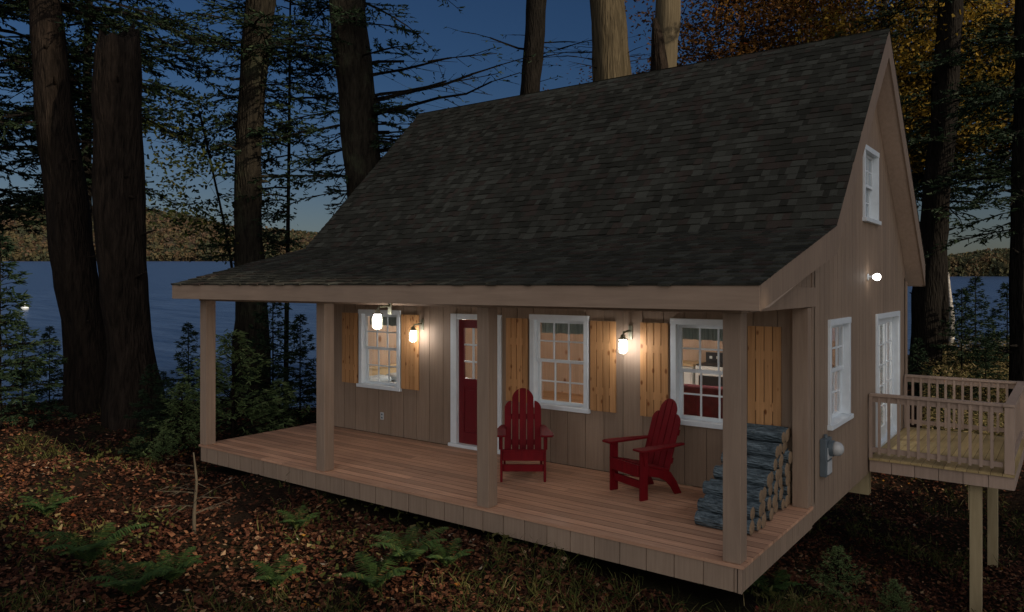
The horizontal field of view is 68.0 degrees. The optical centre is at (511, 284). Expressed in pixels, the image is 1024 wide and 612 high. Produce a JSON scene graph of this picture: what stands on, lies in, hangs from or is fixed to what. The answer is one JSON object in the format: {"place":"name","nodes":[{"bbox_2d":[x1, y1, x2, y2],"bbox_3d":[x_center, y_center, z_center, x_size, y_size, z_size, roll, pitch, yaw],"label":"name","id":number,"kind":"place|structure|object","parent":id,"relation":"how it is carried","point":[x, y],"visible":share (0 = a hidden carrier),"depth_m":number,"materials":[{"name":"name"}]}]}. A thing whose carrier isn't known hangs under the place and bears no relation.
{"place":"outdoors","nodes":[
{"label":"outdoors","id":0,"kind":"place"},
{"bbox_2d":[6,217,280,260],"bbox_3d":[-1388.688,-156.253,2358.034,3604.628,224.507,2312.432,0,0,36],"label":"hill","id":1,"kind":"structure","parent":0,"point":[170,242],"depth_m":1640.95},
{"bbox_2d":[0,205,317,260],"bbox_3d":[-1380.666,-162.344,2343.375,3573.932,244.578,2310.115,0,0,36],"label":"forest","id":2,"kind":"object","parent":1,"relation":"on","point":[32,251],"visible":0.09,"depth_m":1662.55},
{"bbox_2d":[1,261,1008,407],"bbox_3d":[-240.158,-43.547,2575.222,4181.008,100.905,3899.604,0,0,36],"label":"lake","id":3,"kind":"structure","parent":0,"point":[170,316],"depth_m":103.50,"materials":[{"name":"liquid"}]},
{"bbox_2d":[0,0,1014,254],"label":"sky","id":4,"kind":"structure","parent":0,"point":[565,20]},
{"bbox_2d":[0,355,1023,611],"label":"ground","id":5,"kind":"structure","parent":0,"point":[690,595],"depth_m":9.79,"materials":[{"name":"soil"}]},
{"bbox_2d":[2,320,62,413],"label":"spruce sapling","id":6,"kind":"object","parent":5,"relation":"on","point":[15,409],"visible":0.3,"depth_m":17.03,"materials":[{"name":"green plant"}]},
{"bbox_2d":[0,231,76,428],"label":"spruce sapling","id":7,"kind":"object","parent":5,"relation":"on","point":[22,374],"visible":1,"depth_m":14.98,"materials":[{"name":"green plant"}]},
{"bbox_2d":[17,326,62,401],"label":"spruce sapling","id":8,"kind":"object","parent":5,"relation":"on","point":[55,376],"visible":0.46,"depth_m":18.99,"materials":[{"name":"green plant"}]},
{"bbox_2d":[0,0,147,235],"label":"hemlock tree","id":9,"kind":"object","parent":5,"relation":"on","point":[15,14],"visible":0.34,"depth_m":19.83,"materials":[{"name":"green plant"}]},
{"bbox_2d":[28,522,148,566],"bbox_3d":[-4.434,2.806,8.026,0.970,0.421,1.036,0,0,44],"label":"fern","id":10,"kind":"object","parent":5,"relation":"on","point":[92,552],"visible":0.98,"depth_m":8.00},
{"bbox_2d":[0,0,220,414],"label":"spruce tree","id":11,"kind":"object","parent":5,"relation":"on","point":[57,128],"visible":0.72,"depth_m":16.70,"materials":[{"name":"brown plant"}]},
{"bbox_2d":[0,0,237,236],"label":"hemlock tree","id":12,"kind":"object","parent":5,"relation":"on","point":[87,41],"visible":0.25,"depth_m":20.53,"materials":[{"name":"green plant"}]},
{"bbox_2d":[86,22,166,430],"bbox_3d":[-7.910,-1.164,15.839,1.552,8.865,1.452,0,0,36],"label":"broken snag","id":13,"kind":"object","parent":5,"relation":"on","point":[118,197],"visible":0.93,"depth_m":15.41,"materials":[{"name":"brown plant"}]},
{"bbox_2d":[85,559,172,598],"bbox_3d":[-3.566,2.817,7.134,0.777,0.316,0.728,0,0,-11],"label":"fern","id":14,"kind":"object","parent":5,"relation":"on","point":[125,585],"visible":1,"depth_m":7.15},
{"bbox_2d":[125,436,148,458],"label":"spruce sapling","id":15,"kind":"object","parent":5,"relation":"on","point":[135,445],"visible":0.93,"depth_m":12.78,"materials":[{"name":"green plant"}]},
{"bbox_2d":[118,363,188,455],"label":"spruce sapling","id":16,"kind":"object","parent":5,"relation":"on","point":[147,414],"visible":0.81,"depth_m":12.96,"materials":[{"name":"green plant"}]},
{"bbox_2d":[135,371,188,435],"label":"spruce sapling","id":17,"kind":"object","parent":5,"relation":"on","point":[165,378],"visible":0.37,"depth_m":14.97,"materials":[{"name":"green plant"}]},
{"bbox_2d":[143,430,182,460],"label":"spruce sapling","id":18,"kind":"object","parent":5,"relation":"on","point":[161,449],"visible":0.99,"depth_m":12.19,"materials":[{"name":"green plant"}]},
{"bbox_2d":[133,546,203,582],"bbox_3d":[-3.447,2.881,7.620,0.670,0.307,0.733,0,0,-37],"label":"fern","id":19,"kind":"object","parent":5,"relation":"on","point":[184,565],"visible":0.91,"depth_m":7.62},
{"bbox_2d":[138,381,216,451],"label":"spruce sapling","id":20,"kind":"object","parent":5,"relation":"on","point":[185,401],"visible":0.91,"depth_m":13.09,"materials":[{"name":"green plant"}]},
{"bbox_2d":[160,321,199,417],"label":"spruce sapling","id":21,"kind":"object","parent":5,"relation":"on","point":[194,348],"visible":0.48,"depth_m":15.95,"materials":[{"name":"green plant"}]},
{"bbox_2d":[147,452,234,533],"bbox_3d":[-3.635,2.440,8.683,1.017,1.020,0.536,0,0,-5],"label":"dead sapling","id":22,"kind":"object","parent":5,"relation":"on","point":[194,512],"visible":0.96,"depth_m":8.69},
{"bbox_2d":[91,72,321,267],"bbox_3d":[-7.782,-1.011,21.043,4.880,9.800,6.308,0,0,36],"label":"beech tree","id":23,"kind":"object","parent":5,"relation":"on","point":[227,241],"visible":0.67,"depth_m":20.67,"materials":[{"name":"green plant"}]},
{"bbox_2d":[171,363,248,422],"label":"spruce sapling","id":24,"kind":"object","parent":5,"relation":"on","point":[220,403],"visible":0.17,"depth_m":15.44,"materials":[{"name":"green plant"}]},
{"bbox_2d":[140,0,337,405],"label":"spruce tree","id":25,"kind":"object","parent":5,"relation":"on","point":[258,26],"visible":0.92,"depth_m":19.71,"materials":[{"name":"green plant"}]},
{"bbox_2d":[170,329,311,437],"bbox_3d":[-5.019,2.057,13.932,2.334,2.462,2.494,0,0,36],"label":"spruce sapling","id":26,"kind":"object","parent":5,"relation":"on","point":[250,411],"visible":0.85,"depth_m":13.97,"materials":[{"name":"green plant"}]},
{"bbox_2d":[225,302,306,408],"bbox_3d":[-5.623,1.568,17.955,1.747,3.368,2.154,0,0,33],"label":"spruce sapling","id":27,"kind":"object","parent":5,"relation":"on","point":[265,343],"visible":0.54,"depth_m":17.88,"materials":[{"name":"green plant"}]},
{"bbox_2d":[250,554,306,587],"bbox_3d":[-2.361,2.957,7.654,0.548,0.251,0.600,0,0,-30],"label":"fern","id":28,"kind":"object","parent":5,"relation":"on","point":[271,578],"visible":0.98,"depth_m":7.69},
{"bbox_2d":[251,380,310,431],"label":"spruce sapling","id":29,"kind":"object","parent":5,"relation":"on","point":[286,405],"visible":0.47,"depth_m":14.98,"materials":[{"name":"green plant"}]},
{"bbox_2d":[258,314,315,421],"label":"spruce sapling","id":30,"kind":"object","parent":5,"relation":"on","point":[307,373],"visible":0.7,"depth_m":16.45,"materials":[{"name":"green plant"}]},
{"bbox_2d":[204,0,387,405],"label":"hemlock tree","id":31,"kind":"object","parent":5,"relation":"on","point":[327,98],"visible":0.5,"depth_m":21.02,"materials":[{"name":"green plant"}]},
{"bbox_2d":[277,505,317,529],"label":"fern","id":32,"kind":"object","parent":5,"relation":"on","point":[298,522],"visible":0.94,"depth_m":8.86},
{"bbox_2d":[341,550,411,591],"bbox_3d":[-1.305,2.865,7.405,0.670,0.307,0.733,0,0,-4],"label":"fern","id":33,"kind":"object","parent":5,"relation":"on","point":[371,580],"visible":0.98,"depth_m":7.45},
{"bbox_2d":[228,0,535,214],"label":"spruce tree","id":34,"kind":"object","parent":5,"relation":"on","point":[360,111],"visible":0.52,"depth_m":19.59,"materials":[{"name":"green plant"}]},
{"bbox_2d":[369,526,449,567],"bbox_3d":[-1.085,2.718,7.717,0.776,0.337,0.829,0,0,22],"label":"fern","id":35,"kind":"object","parent":5,"relation":"on","point":[409,555],"visible":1,"depth_m":7.75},
{"bbox_2d":[426,538,473,565],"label":"fern","id":36,"kind":"object","parent":5,"relation":"on","point":[445,559],"visible":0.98,"depth_m":7.59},
{"bbox_2d":[0,404,1023,611],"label":"grass","id":37,"kind":"structure","parent":5,"relation":"on","point":[824,605],"depth_m":7.34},
{"bbox_2d":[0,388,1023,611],"bbox_3d":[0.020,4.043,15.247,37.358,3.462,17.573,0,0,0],"label":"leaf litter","id":38,"kind":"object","parent":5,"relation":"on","point":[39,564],"visible":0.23,"depth_m":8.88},
{"bbox_2d":[18,492,77,514],"bbox_3d":[-5.859,2.813,9.582,0.667,0.279,0.609,0,0,-30],"label":"fern","id":39,"kind":"object","parent":38,"relation":"on","point":[51,508],"visible":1,"depth_m":9.55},
{"bbox_2d":[0,334,1023,611],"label":"ground cover","id":40,"kind":"object","parent":5,"relation":"on","point":[942,372],"visible":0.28,"depth_m":11.40,"materials":[{"name":"green plant"}]},
{"bbox_2d":[443,0,591,94],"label":"pine tree","id":41,"kind":"object","parent":5,"relation":"on","point":[534,39],"visible":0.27,"depth_m":23.75,"materials":[{"name":"brown plant"}]},
{"bbox_2d":[171,28,925,593],"bbox_3d":[1.025,0.127,12.568,9.121,7.511,8.892,0,0,36],"label":"cabin","id":42,"kind":"object","parent":5,"relation":"on","point":[753,218],"visible":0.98,"depth_m":10.22,"materials":[{"name":"wood"}]},
{"bbox_2d":[356,309,401,391],"bbox_3d":[-2.173,1.090,12.752,1.030,1.320,0.246,0,0,36],"label":"window","id":43,"kind":"structure","parent":42,"relation":"in","point":[394,319],"depth_m":12.81,"materials":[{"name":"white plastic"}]},
{"bbox_2d":[372,303,391,329],"bbox_3d":[-1.581,0.376,9.230,0.140,0.362,0.288,0,0,36],"label":"porch lamp","id":44,"kind":"object","parent":42,"relation":"attached to","point":[377,316],"visible":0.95,"depth_m":9.15,"materials":[{"name":"white"}]},
{"bbox_2d":[369,364,395,382],"bbox_3d":[-1.790,2.025,14.044,1.980,0.910,1.600,0,0,36],"label":"bed","id":45,"kind":"object","parent":42,"relation":"on","point":[373,373],"visible":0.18,"depth_m":14.46,"materials":[{"name":"fabric"}]},
{"bbox_2d":[409,319,423,342],"bbox_3d":[-1.509,0.741,12.001,0.140,0.362,0.288,0,0,36],"label":"porch lamp","id":46,"kind":"object","parent":42,"relation":"attached to","point":[412,330],"visible":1,"depth_m":11.92,"materials":[{"name":"white"}]},
{"bbox_2d":[448,313,501,453],"bbox_3d":[-0.536,1.476,11.475,1.030,2.043,0.161,0,0,36],"label":"front door","id":47,"kind":"structure","parent":42,"relation":"in","point":[463,391],"depth_m":11.63,"materials":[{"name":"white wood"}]},
{"bbox_2d":[497,388,553,481],"bbox_3d":[0.143,1.954,9.909,0.770,1.091,0.795,0,0,0],"label":"porch chair","id":48,"kind":"object","parent":42,"relation":"on","point":[520,416],"visible":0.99,"depth_m":10.07,"materials":[{"name":"red paint"}]},
{"bbox_2d":[529,314,590,413],"bbox_3d":[0.693,1.090,10.632,1.020,1.320,0.246,0,0,36],"label":"window","id":49,"kind":"structure","parent":42,"relation":"in","point":[567,324],"depth_m":10.68,"materials":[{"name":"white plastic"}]},
{"bbox_2d":[618,325,632,353],"bbox_3d":[1.466,0.721,9.801,0.140,0.362,0.288,0,0,36],"label":"porch lamp","id":50,"kind":"object","parent":42,"relation":"attached to","point":[622,339],"visible":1,"depth_m":9.74,"materials":[{"name":"white"}]},
{"bbox_2d":[602,399,684,500],"bbox_3d":[1.622,1.954,9.140,0.795,1.091,0.770,0,0,-31],"label":"porch chair","id":51,"kind":"object","parent":42,"relation":"on","point":[656,452],"visible":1,"depth_m":9.11,"materials":[{"name":"red paint"}]},
{"bbox_2d":[683,360,705,383],"bbox_3d":[3.127,2.020,15.445,1.460,0.920,0.680,0,0,36],"label":"kitchen cabinet","id":52,"kind":"object","parent":42,"relation":"on","point":[689,377],"visible":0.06,"depth_m":14.84,"materials":[{"name":"white wood"}]},
{"bbox_2d":[670,318,722,429],"bbox_3d":[2.430,1.090,9.348,1.000,1.320,0.246,0,0,36],"label":"window","id":53,"kind":"structure","parent":42,"relation":"in","point":[680,328],"depth_m":9.49,"materials":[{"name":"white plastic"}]},
{"bbox_2d":[684,384,722,418],"bbox_3d":[3.283,2.050,12.376,2.000,0.860,0.950,0,0,36],"label":"sofa","id":54,"kind":"object","parent":42,"relation":"on","point":[710,406],"visible":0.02,"depth_m":11.99,"materials":[{"name":"red fabric"}]},
{"bbox_2d":[695,352,722,386],"bbox_3d":[4.047,1.895,14.755,0.760,1.070,0.675,0,0,36],"label":"stove","id":55,"kind":"object","parent":42,"relation":"on","point":[711,363],"visible":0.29,"depth_m":14.62,"materials":[{"name":"white metal"}]},
{"bbox_2d":[694,510,754,534],"bbox_3d":[2.158,2.427,7.732,0.584,0.148,0.156,0,18,37],"label":"firewood log","id":56,"kind":"object","parent":42,"relation":"on","point":[708,519],"visible":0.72,"depth_m":7.75,"materials":[{"name":"grey wood"}]},
{"bbox_2d":[715,513,761,530],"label":"firewood log","id":57,"kind":"object","parent":42,"relation":"on","point":[757,521],"visible":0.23,"depth_m":7.64,"materials":[{"name":"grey wood"}]},
{"bbox_2d":[697,498,754,519],"bbox_3d":[2.193,2.304,7.796,0.569,0.142,0.131,0,19,37],"label":"firewood log","id":58,"kind":"object","parent":57,"relation":"on","point":[709,505],"visible":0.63,"depth_m":7.82,"materials":[{"name":"grey wood"}]},
{"bbox_2d":[755,513,765,527],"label":"firewood log","id":59,"kind":"object","parent":42,"relation":"on","point":[763,520],"visible":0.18,"depth_m":7.76,"materials":[{"name":"brown wood"}]},
{"bbox_2d":[704,493,762,516],"bbox_3d":[2.298,2.302,7.892,0.592,0.157,0.147,0,38,36],"label":"firewood log","id":60,"kind":"object","parent":59,"relation":"on","point":[758,507],"visible":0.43,"depth_m":7.74,"materials":[{"name":"grey wood"}]},
{"bbox_2d":[782,494,788,507],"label":"firewood log","id":61,"kind":"object","parent":42,"relation":"on","point":[785,498],"visible":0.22,"depth_m":8.46,"materials":[{"name":"brown wood"}]},
{"bbox_2d":[783,483,790,494],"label":"firewood log","id":62,"kind":"object","parent":61,"relation":"on","point":[786,490],"visible":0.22,"depth_m":8.51,"materials":[{"name":"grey wood"}]},
{"bbox_2d":[782,473,789,485],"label":"firewood log","id":63,"kind":"object","parent":62,"relation":"on","point":[786,481],"visible":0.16,"depth_m":8.44,"materials":[{"name":"brown wood"}]},
{"bbox_2d":[782,462,788,476],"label":"firewood log","id":64,"kind":"object","parent":63,"relation":"on","point":[785,469],"visible":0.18,"depth_m":8.38,"materials":[{"name":"brown wood"}]},
{"bbox_2d":[820,434,843,477],"bbox_3d":[3.737,1.998,8.838,0.236,0.475,0.260,0,0,36],"label":"electric meter","id":65,"kind":"object","parent":42,"relation":"attached to","point":[829,447],"visible":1,"depth_m":8.78,"materials":[{"name":"grey metal"}]},
{"bbox_2d":[827,317,853,430],"bbox_3d":[4.079,1.090,9.543,0.170,1.320,1.090,0,0,36],"label":"window","id":66,"kind":"structure","parent":42,"relation":"in","point":[843,414],"depth_m":9.87,"materials":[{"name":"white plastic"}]},
{"bbox_2d":[862,144,881,224],"bbox_3d":[5.167,-1.420,11.014,0.170,1.080,1.010,0,0,36],"label":"window","id":67,"kind":"structure","parent":42,"relation":"in","point":[870,154],"depth_m":11.32,"materials":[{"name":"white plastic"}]},
{"bbox_2d":[876,311,899,446],"bbox_3d":[5.928,1.460,12.068,0.140,2.020,1.840,0,0,36],"label":"glass door","id":68,"kind":"structure","parent":42,"relation":"in","point":[893,318],"depth_m":12.37,"materials":[{"name":"white plastic"}]},
{"bbox_2d":[543,0,654,81],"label":"pine tree","id":69,"kind":"object","parent":5,"relation":"on","point":[610,51],"visible":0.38,"depth_m":19.59,"materials":[{"name":"brown plant"}]},
{"bbox_2d":[543,57,689,90],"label":"oak tree","id":70,"kind":"object","parent":5,"relation":"on","point":[638,71],"depth_m":31.50,"materials":[{"name":"orange plant"}]},
{"bbox_2d":[650,0,680,70],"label":"broken snag","id":71,"kind":"object","parent":5,"relation":"on","point":[665,32],"visible":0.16,"depth_m":21.68,"materials":[{"name":"brown wood"}]},
{"bbox_2d":[624,0,906,73],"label":"oak tree","id":72,"kind":"object","parent":5,"relation":"on","point":[740,25],"visible":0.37,"depth_m":25.06,"materials":[{"name":"orange plant"}]},
{"bbox_2d":[754,569,801,597],"bbox_3d":[2.828,3.302,8.304,0.667,0.279,0.609,0,0,33],"label":"fern","id":73,"kind":"object","parent":5,"relation":"on","point":[776,584],"visible":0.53,"depth_m":8.31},
{"bbox_2d":[648,0,937,131],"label":"oak tree","id":74,"kind":"object","parent":5,"relation":"on","point":[821,7],"visible":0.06,"depth_m":28.98,"materials":[{"name":"orange plant"}]},
{"bbox_2d":[803,545,865,603],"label":"spruce sapling","id":75,"kind":"object","parent":5,"relation":"on","point":[838,564],"visible":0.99,"depth_m":8.46,"materials":[{"name":"green plant"}]},
{"bbox_2d":[772,0,1014,161],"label":"maple tree","id":76,"kind":"object","parent":5,"relation":"on","point":[914,48],"visible":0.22,"depth_m":23.88,"materials":[{"name":"orange plant"}]},
{"bbox_2d":[874,578,917,611],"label":"spruce sapling","id":77,"kind":"object","parent":5,"relation":"on","point":[893,595],"visible":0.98,"depth_m":8.30,"materials":[{"name":"green plant"}]},
{"bbox_2d":[816,0,1014,366],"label":"maple tree","id":78,"kind":"object","parent":5,"relation":"on","point":[945,301],"visible":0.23,"depth_m":24.12,"materials":[{"name":"orange plant"}]},
{"bbox_2d":[832,0,1014,390],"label":"spruce tree","id":79,"kind":"object","parent":5,"relation":"on","point":[927,298],"visible":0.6,"depth_m":21.70,"materials":[{"name":"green plant"}]},
{"bbox_2d":[908,338,940,407],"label":"spruce sapling","id":80,"kind":"object","parent":5,"relation":"on","point":[915,347],"visible":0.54,"depth_m":19.95,"materials":[{"name":"green plant"}]},
{"bbox_2d":[848,0,1014,162],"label":"oak tree","id":81,"kind":"object","parent":5,"relation":"on","point":[1007,4],"visible":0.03,"depth_m":27.00,"materials":[{"name":"orange plant"}]},
{"bbox_2d":[895,39,987,207],"bbox_3d":[15.058,-4.242,30.232,6.723,15.015,5.853,0,0,12],"label":"hemlock tree","id":82,"kind":"object","parent":5,"relation":"on","point":[921,185],"visible":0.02,"depth_m":29.39,"materials":[{"name":"green plant"}]},
{"bbox_2d":[926,384,957,431],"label":"spruce sapling","id":83,"kind":"object","parent":5,"relation":"on","point":[942,390],"visible":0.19,"depth_m":17.99,"materials":[{"name":"green plant"}]},
{"bbox_2d":[869,374,1023,611],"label":"balcony","id":84,"kind":"structure","parent":5,"relation":"on","point":[977,463],"depth_m":10.56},
{"bbox_2d":[948,273,954,351],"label":"tree trunk","id":85,"kind":"object","parent":5,"relation":"on","point":[951,311],"visible":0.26,"depth_m":25.93,"materials":[{"name":"white plant"}]},
{"bbox_2d":[898,16,1011,205],"bbox_3d":[15.802,-3.961,27.880,5.574,14.300,6.403,0,0,36],"label":"hemlock tree","id":86,"kind":"object","parent":5,"relation":"on","point":[917,177],"visible":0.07,"depth_m":27.31,"materials":[{"name":"green plant"}]},
{"bbox_2d":[903,0,1023,397],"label":"spruce tree","id":87,"kind":"object","parent":5,"relation":"on","point":[1015,231],"visible":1,"depth_m":17.98,"materials":[{"name":"green plant"}]},
{"bbox_2d":[930,287,999,389],"bbox_3d":[12.426,1.655,21.058,2.015,3.151,1.634,0,0,-25],"label":"spruce sapling","id":88,"kind":"object","parent":5,"relation":"on","point":[964,356],"visible":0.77,"depth_m":20.99,"materials":[{"name":"green plant"}]},
{"bbox_2d":[945,276,1008,367],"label":"spruce sapling","id":89,"kind":"object","parent":5,"relation":"on","point":[979,300],"visible":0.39,"depth_m":23.94,"materials":[{"name":"green plant"}]},
{"bbox_2d":[958,338,1008,414],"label":"spruce sapling","id":90,"kind":"object","parent":5,"relation":"on","point":[983,365],"visible":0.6,"depth_m":18.99,"materials":[{"name":"green plant"}]},
{"bbox_2d":[955,12,1014,206],"bbox_3d":[15.947,-3.784,24.137,5.296,13.585,6.083,0,0,45],"label":"hemlock tree","id":91,"kind":"object","parent":5,"relation":"on","point":[1001,156],"visible":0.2,"depth_m":23.86,"materials":[{"name":"green plant"}]},
{"bbox_2d":[970,282,1008,379],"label":"spruce sapling","id":92,"kind":"object","parent":5,"relation":"on","point":[996,354],"visible":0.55,"depth_m":20.99,"materials":[{"name":"green plant"}]},
{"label":"hill","id":93,"kind":"structure","parent":0,"visible":0},
{"bbox_2d":[947,248,1009,276],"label":"forest","id":94,"kind":"object","parent":93,"relation":"on","point":[989,262],"visible":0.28,"depth_m":302.66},
{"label":"firewood log","id":95,"kind":"object","parent":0,"visible":0},
{"bbox_2d":[772,480,777,493],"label":"firewood log","id":96,"kind":"object","parent":95,"relation":"on","point":[775,486],"visible":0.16,"depth_m":8.10,"materials":[{"name":"brown wood"}]},
{"bbox_2d":[720,464,773,483],"bbox_3d":[2.541,2.058,8.243,0.554,0.146,0.157,0,39,36],"label":"firewood log","id":97,"kind":"object","parent":96,"relation":"on","point":[758,470],"visible":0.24,"depth_m":8.12,"materials":[{"name":"grey wood"}]},
{"bbox_2d":[721,452,776,470],"bbox_3d":[2.586,1.935,8.298,0.586,0.132,0.140,0,23,36],"label":"firewood log","id":98,"kind":"object","parent":97,"relation":"on","point":[762,462],"visible":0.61,"depth_m":8.18,"materials":[{"name":"grey wood"}]},
{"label":"firewood log","id":99,"kind":"object","parent":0,"visible":0},
{"bbox_2d":[702,480,763,502],"bbox_3d":[2.314,2.179,7.970,0.615,0.156,0.141,0,42,37],"label":"firewood log","id":100,"kind":"object","parent":99,"relation":"on","point":[716,488],"visible":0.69,"depth_m":7.98,"materials":[{"name":"grey wood"}]},
{"bbox_2d":[710,478,766,499],"bbox_3d":[2.398,2.180,8.082,0.585,0.135,0.146,0,-18,36],"label":"firewood log","id":101,"kind":"object","parent":99,"relation":"on","point":[763,488],"visible":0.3,"depth_m":7.95,"materials":[{"name":"grey wood"}]},
{"bbox_2d":[713,465,770,486],"bbox_3d":[2.460,2.055,8.128,0.592,0.140,0.152,0,32,37],"label":"firewood log","id":102,"kind":"object","parent":101,"relation":"on","point":[758,478],"visible":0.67,"depth_m":7.99,"materials":[{"name":"grey wood"}]},
{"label":"firewood log","id":103,"kind":"object","parent":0,"visible":0},
{"bbox_2d":[783,450,791,463],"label":"firewood log","id":104,"kind":"object","parent":103,"relation":"on","point":[787,456],"visible":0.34,"depth_m":8.43,"materials":[{"name":"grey wood"}]},
{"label":"firewood log","id":105,"kind":"object","parent":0,"visible":0},
{"bbox_2d":[747,454,782,468],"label":"firewood log","id":106,"kind":"object","parent":105,"relation":"on","point":[779,462],"visible":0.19,"depth_m":8.21,"materials":[{"name":"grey wood"}]},
{"bbox_2d":[747,441,779,458],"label":"firewood log","id":107,"kind":"object","parent":106,"relation":"on","point":[764,450],"visible":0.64,"depth_m":8.22,"materials":[{"name":"grey wood"}]},
{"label":"firewood log","id":108,"kind":"object","parent":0,"visible":0},
{"bbox_2d":[747,440,781,454],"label":"firewood log","id":109,"kind":"object","parent":108,"relation":"on","point":[770,443],"visible":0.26,"depth_m":8.34,"materials":[{"name":"grey wood"}]},
{"bbox_2d":[747,428,784,442],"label":"firewood log","id":110,"kind":"object","parent":109,"relation":"on","point":[766,435],"visible":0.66,"depth_m":8.41,"materials":[{"name":"grey wood"}]},
{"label":"firewood log","id":111,"kind":"object","parent":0,"visible":0},
{"bbox_2d":[747,424,788,441],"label":"firewood log","id":112,"kind":"object","parent":111,"relation":"on","point":[786,431],"visible":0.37,"depth_m":8.53,"materials":[{"name":"grey wood"}]},
{"bbox_2d":[747,423,790,437],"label":"firewood log","id":113,"kind":"object","parent":111,"relation":"on","point":[788,428],"visible":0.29,"depth_m":8.65,"materials":[{"name":"grey wood"}]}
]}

